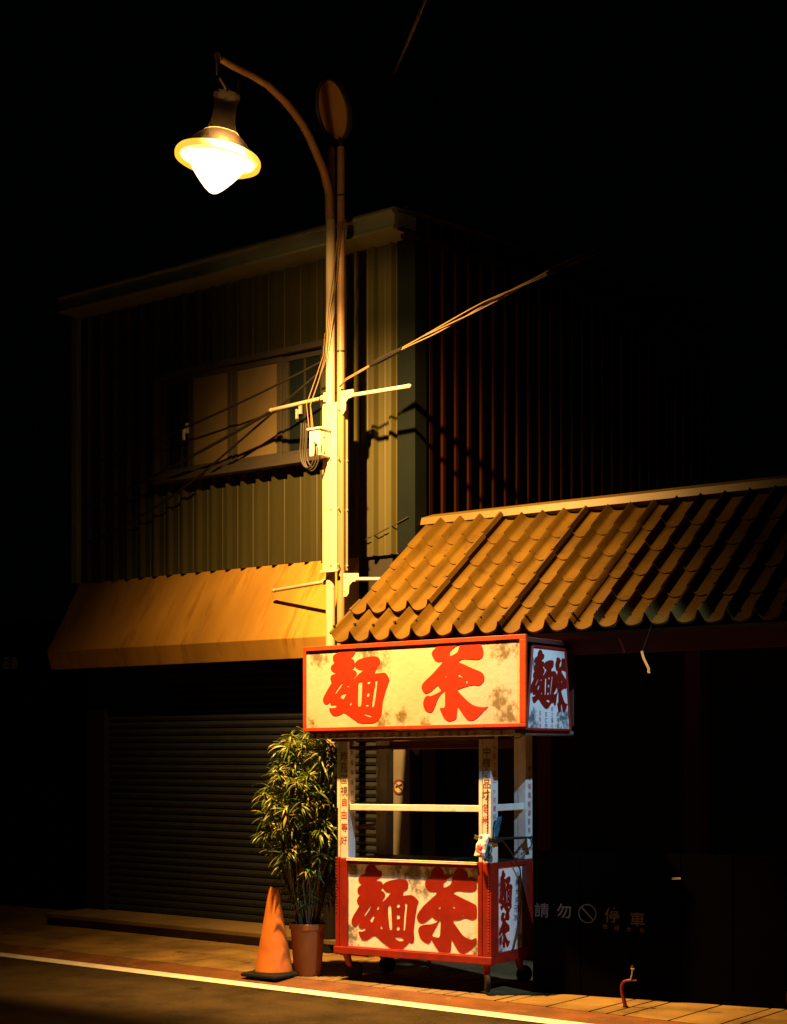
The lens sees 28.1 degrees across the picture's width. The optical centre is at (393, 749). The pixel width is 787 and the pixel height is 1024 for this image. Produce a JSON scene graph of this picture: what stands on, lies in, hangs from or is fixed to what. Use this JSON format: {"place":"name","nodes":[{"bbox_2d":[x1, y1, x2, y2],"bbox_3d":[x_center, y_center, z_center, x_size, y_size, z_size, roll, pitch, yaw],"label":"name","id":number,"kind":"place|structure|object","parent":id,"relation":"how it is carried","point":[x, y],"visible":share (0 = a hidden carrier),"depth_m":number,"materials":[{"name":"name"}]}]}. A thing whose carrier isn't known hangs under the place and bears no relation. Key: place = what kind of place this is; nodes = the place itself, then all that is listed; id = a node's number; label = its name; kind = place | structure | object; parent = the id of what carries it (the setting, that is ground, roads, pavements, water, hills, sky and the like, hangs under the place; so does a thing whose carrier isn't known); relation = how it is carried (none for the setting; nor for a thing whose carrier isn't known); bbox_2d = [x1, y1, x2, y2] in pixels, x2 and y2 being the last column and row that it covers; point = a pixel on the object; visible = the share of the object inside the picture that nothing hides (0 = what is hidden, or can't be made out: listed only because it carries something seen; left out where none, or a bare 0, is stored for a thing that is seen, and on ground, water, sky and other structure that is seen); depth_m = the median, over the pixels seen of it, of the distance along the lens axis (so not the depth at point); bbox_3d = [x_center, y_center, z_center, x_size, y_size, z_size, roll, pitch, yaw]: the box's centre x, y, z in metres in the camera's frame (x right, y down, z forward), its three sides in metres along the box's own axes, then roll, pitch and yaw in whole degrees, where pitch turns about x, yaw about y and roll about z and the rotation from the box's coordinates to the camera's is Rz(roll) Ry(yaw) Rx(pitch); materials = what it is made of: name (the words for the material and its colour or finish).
{"place":"outdoors","nodes":[
{"label":"outdoors","id":0,"kind":"place"},
{"bbox_2d":[0,618,86,910],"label":"dark building","id":1,"kind":"structure","parent":0,"point":[43,785],"depth_m":15.66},
{"bbox_2d":[0,956,546,1023],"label":"road","id":2,"kind":"structure","parent":0,"point":[35,992],"depth_m":9.89,"materials":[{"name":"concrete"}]},
{"bbox_2d":[0,952,588,1023],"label":"painted line","id":3,"kind":"object","parent":2,"relation":"on","point":[378,1000],"visible":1,"depth_m":10.39,"materials":[{"name":"paint"}]},
{"bbox_2d":[0,944,688,1023],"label":"kerb strip","id":4,"kind":"object","parent":2,"relation":"on","point":[496,1006],"depth_m":10.38,"materials":[{"name":"grey concrete"}]},
{"bbox_2d":[241,887,298,979],"bbox_3d":[-0.833,1.263,10.951,0.330,0.618,0.330,0,0,37],"label":"traffic cone","id":5,"kind":"object","parent":4,"relation":"on","point":[273,961],"visible":1,"depth_m":10.88,"materials":[{"name":"plastic"}]},
{"bbox_2d":[0,904,786,1023],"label":"pavement","id":6,"kind":"structure","parent":0,"point":[25,926],"depth_m":11.24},
{"bbox_2d":[175,51,411,953],"bbox_3d":[-0.573,-1.546,11.168,1.260,6.232,3.220,0,0,7],"label":"street lamp","id":7,"kind":"object","parent":6,"relation":"on","point":[216,155],"visible":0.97,"depth_m":12.06,"materials":[{"name":"metal"}]},
{"bbox_2d":[86,411,271,508],"bbox_3d":[-1.882,-2.482,13.559,2.602,0.549,0.025,0,0,44],"label":"wall cable","id":8,"kind":"object","parent":7,"relation":"attached to","point":[184,459],"depth_m":13.47,"materials":[{"name":"black rubber"}]},
{"bbox_2d":[92,358,325,463],"bbox_3d":[-1.617,-2.840,13.313,3.120,0.457,0.018,0,0,43],"label":"wall cable","id":9,"kind":"object","parent":7,"relation":"attached to","point":[236,404],"depth_m":13.20,"materials":[{"name":"black rubber"}]},
{"bbox_2d":[299,423,331,471],"bbox_3d":[-0.599,-2.314,12.072,0.185,0.373,0.182,0,0,37],"label":"junction box","id":10,"kind":"object","parent":7,"relation":"attached to","point":[319,442],"visible":1,"depth_m":12.04,"materials":[{"name":"plastic"}]},
{"bbox_2d":[306,220,341,427],"bbox_3d":[-0.534,-3.260,12.114,0.278,1.601,0.110,0,0,1],"label":"cable lead","id":11,"kind":"object","parent":7,"relation":"attached to","point":[326,331],"visible":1,"depth_m":12.10,"materials":[{"name":"grey rubber"}]},
{"bbox_2d":[339,202,708,386],"bbox_3d":[1.880,-4.140,13.511,1.893,2.726,5.233,0,0,37],"label":"cable bundle","id":12,"kind":"object","parent":7,"relation":"attached to","point":[383,358],"visible":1,"depth_m":11.61,"materials":[{"name":"rubber"}]},
{"bbox_2d":[250,726,362,975],"bbox_3d":[-0.619,0.702,11.003,0.796,1.732,0.758,0,0,37],"label":"potted plant","id":13,"kind":"object","parent":6,"relation":"on","point":[307,871],"visible":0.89,"depth_m":10.90,"materials":[{"name":"green plant"}]},
{"bbox_2d":[315,76,351,953],"bbox_3d":[-0.459,-1.775,12.053,0.216,6.710,0.474,0,0,-20],"label":"round sign","id":14,"kind":"object","parent":6,"relation":"on","point":[333,108],"visible":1,"depth_m":12.10,"materials":[{"name":"metal"}]},
{"bbox_2d":[44,206,724,956],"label":"corrugated house","id":15,"kind":"structure","parent":6,"relation":"on","point":[184,636],"depth_m":13.58,"materials":[{"name":"metal"}]},
{"bbox_2d":[82,366,325,544],"bbox_3d":[-1.662,-2.450,13.435,3.298,1.118,0.099,0,0,44],"label":"wall cable","id":16,"kind":"object","parent":15,"relation":"attached to","point":[217,460],"depth_m":13.40,"materials":[{"name":"black rubber"}]},
{"bbox_2d":[151,339,325,480],"bbox_3d":[-1.303,-2.845,13.372,2.010,0.950,0.135,0,0,37],"label":"window","id":17,"kind":"structure","parent":15,"relation":"in","point":[208,388],"depth_m":13.37,"materials":[{"name":"grey glass"}]},
{"bbox_2d":[348,517,407,547],"bbox_3d":[-0.180,-1.705,12.527,0.743,0.239,0.010,0,0,37],"label":"wall cable","id":18,"kind":"object","parent":15,"relation":"attached to","point":[378,532],"depth_m":12.47,"materials":[{"name":"black rubber"}]},
{"bbox_2d":[393,779,404,793],"bbox_3d":[0.043,0.290,12.377,0.120,0.120,0.008,0,0,37],"label":"no smoking sign","id":19,"kind":"object","parent":15,"relation":"attached to","point":[398,786],"visible":0.98,"depth_m":12.38,"materials":[{"name":"paper"}]},
{"bbox_2d":[355,822,432,968],"bbox_3d":[0.000,1.038,11.239,0.574,1.071,0.087,0,0,-4],"label":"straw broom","id":20,"kind":"object","parent":6,"relation":"on","point":[370,825],"visible":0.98,"depth_m":11.21,"materials":[{"name":"brown wicker"}]},
{"bbox_2d":[303,634,573,992],"bbox_3d":[0.297,0.423,10.581,1.752,2.290,0.692,0,0,34],"label":"food cart","id":21,"kind":"object","parent":6,"relation":"on","point":[449,693],"visible":0.99,"depth_m":10.34,"materials":[{"name":"red wood"}]},
{"bbox_2d":[474,834,492,861],"bbox_3d":[0.570,0.627,10.033,0.126,0.181,0.050,0,0,22],"label":"plastic bag","id":22,"kind":"object","parent":21,"relation":"attached to","point":[483,848],"visible":1,"depth_m":10.03,"materials":[{"name":"plastic"}]},
{"bbox_2d":[494,816,501,837],"bbox_3d":[0.674,0.495,10.092,0.021,0.149,0.105,0,0,37],"label":"plastic bag","id":23,"kind":"object","parent":21,"relation":"hanging from","point":[497,824],"visible":1,"depth_m":10.08,"materials":[{"name":"blue plastic"}]},
{"bbox_2d":[474,835,532,950],"bbox_3d":[0.736,0.927,10.269,0.143,0.765,0.562,0,0,37],"label":"cord","id":24,"kind":"object","parent":21,"relation":"attached to","point":[494,840],"visible":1,"depth_m":10.27,"materials":[{"name":"red plastic"}]},
{"bbox_2d":[527,838,531,850],"bbox_3d":[0.899,0.622,10.421,0.009,0.094,0.063,0,0,37],"label":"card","id":25,"kind":"object","parent":24,"relation":"hanging from","point":[529,844],"visible":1,"depth_m":10.42,"materials":[{"name":"white paper"}]},
{"bbox_2d":[329,475,786,970],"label":"tiled shop","id":26,"kind":"structure","parent":6,"relation":"on","point":[680,748],"depth_m":11.00,"materials":[{"name":"tile"}]},
{"bbox_2d":[641,623,651,672],"bbox_3d":[1.569,-0.641,9.761,0.063,0.340,0.156,0,0,15],"label":"hanging cord","id":27,"kind":"object","parent":26,"relation":"hanging from","point":[645,662],"visible":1,"depth_m":9.70,"materials":[{"name":"rubber"}]},
{"bbox_2d":[620,965,636,1006],"bbox_3d":[1.429,1.441,9.594,0.108,0.263,0.036,0,0,37],"label":"pipe","id":28,"kind":"object","parent":6,"relation":"on","point":[632,967],"visible":1,"depth_m":9.60,"materials":[{"name":"metal"}]},
{"bbox_2d":[533,850,786,1008],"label":"board fence","id":29,"kind":"object","parent":6,"relation":"on","point":[603,922],"visible":1,"depth_m":9.84,"materials":[{"name":"black metal"}]},
{"bbox_2d":[0,0,786,621],"label":"sky","id":30,"kind":"structure","parent":0,"point":[568,128],"materials":[{"name":"black"}]},
{"bbox_2d":[375,0,426,106],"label":"overhead wire","id":31,"kind":"object","parent":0,"point":[409,38],"visible":1,"depth_m":11.28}
]}

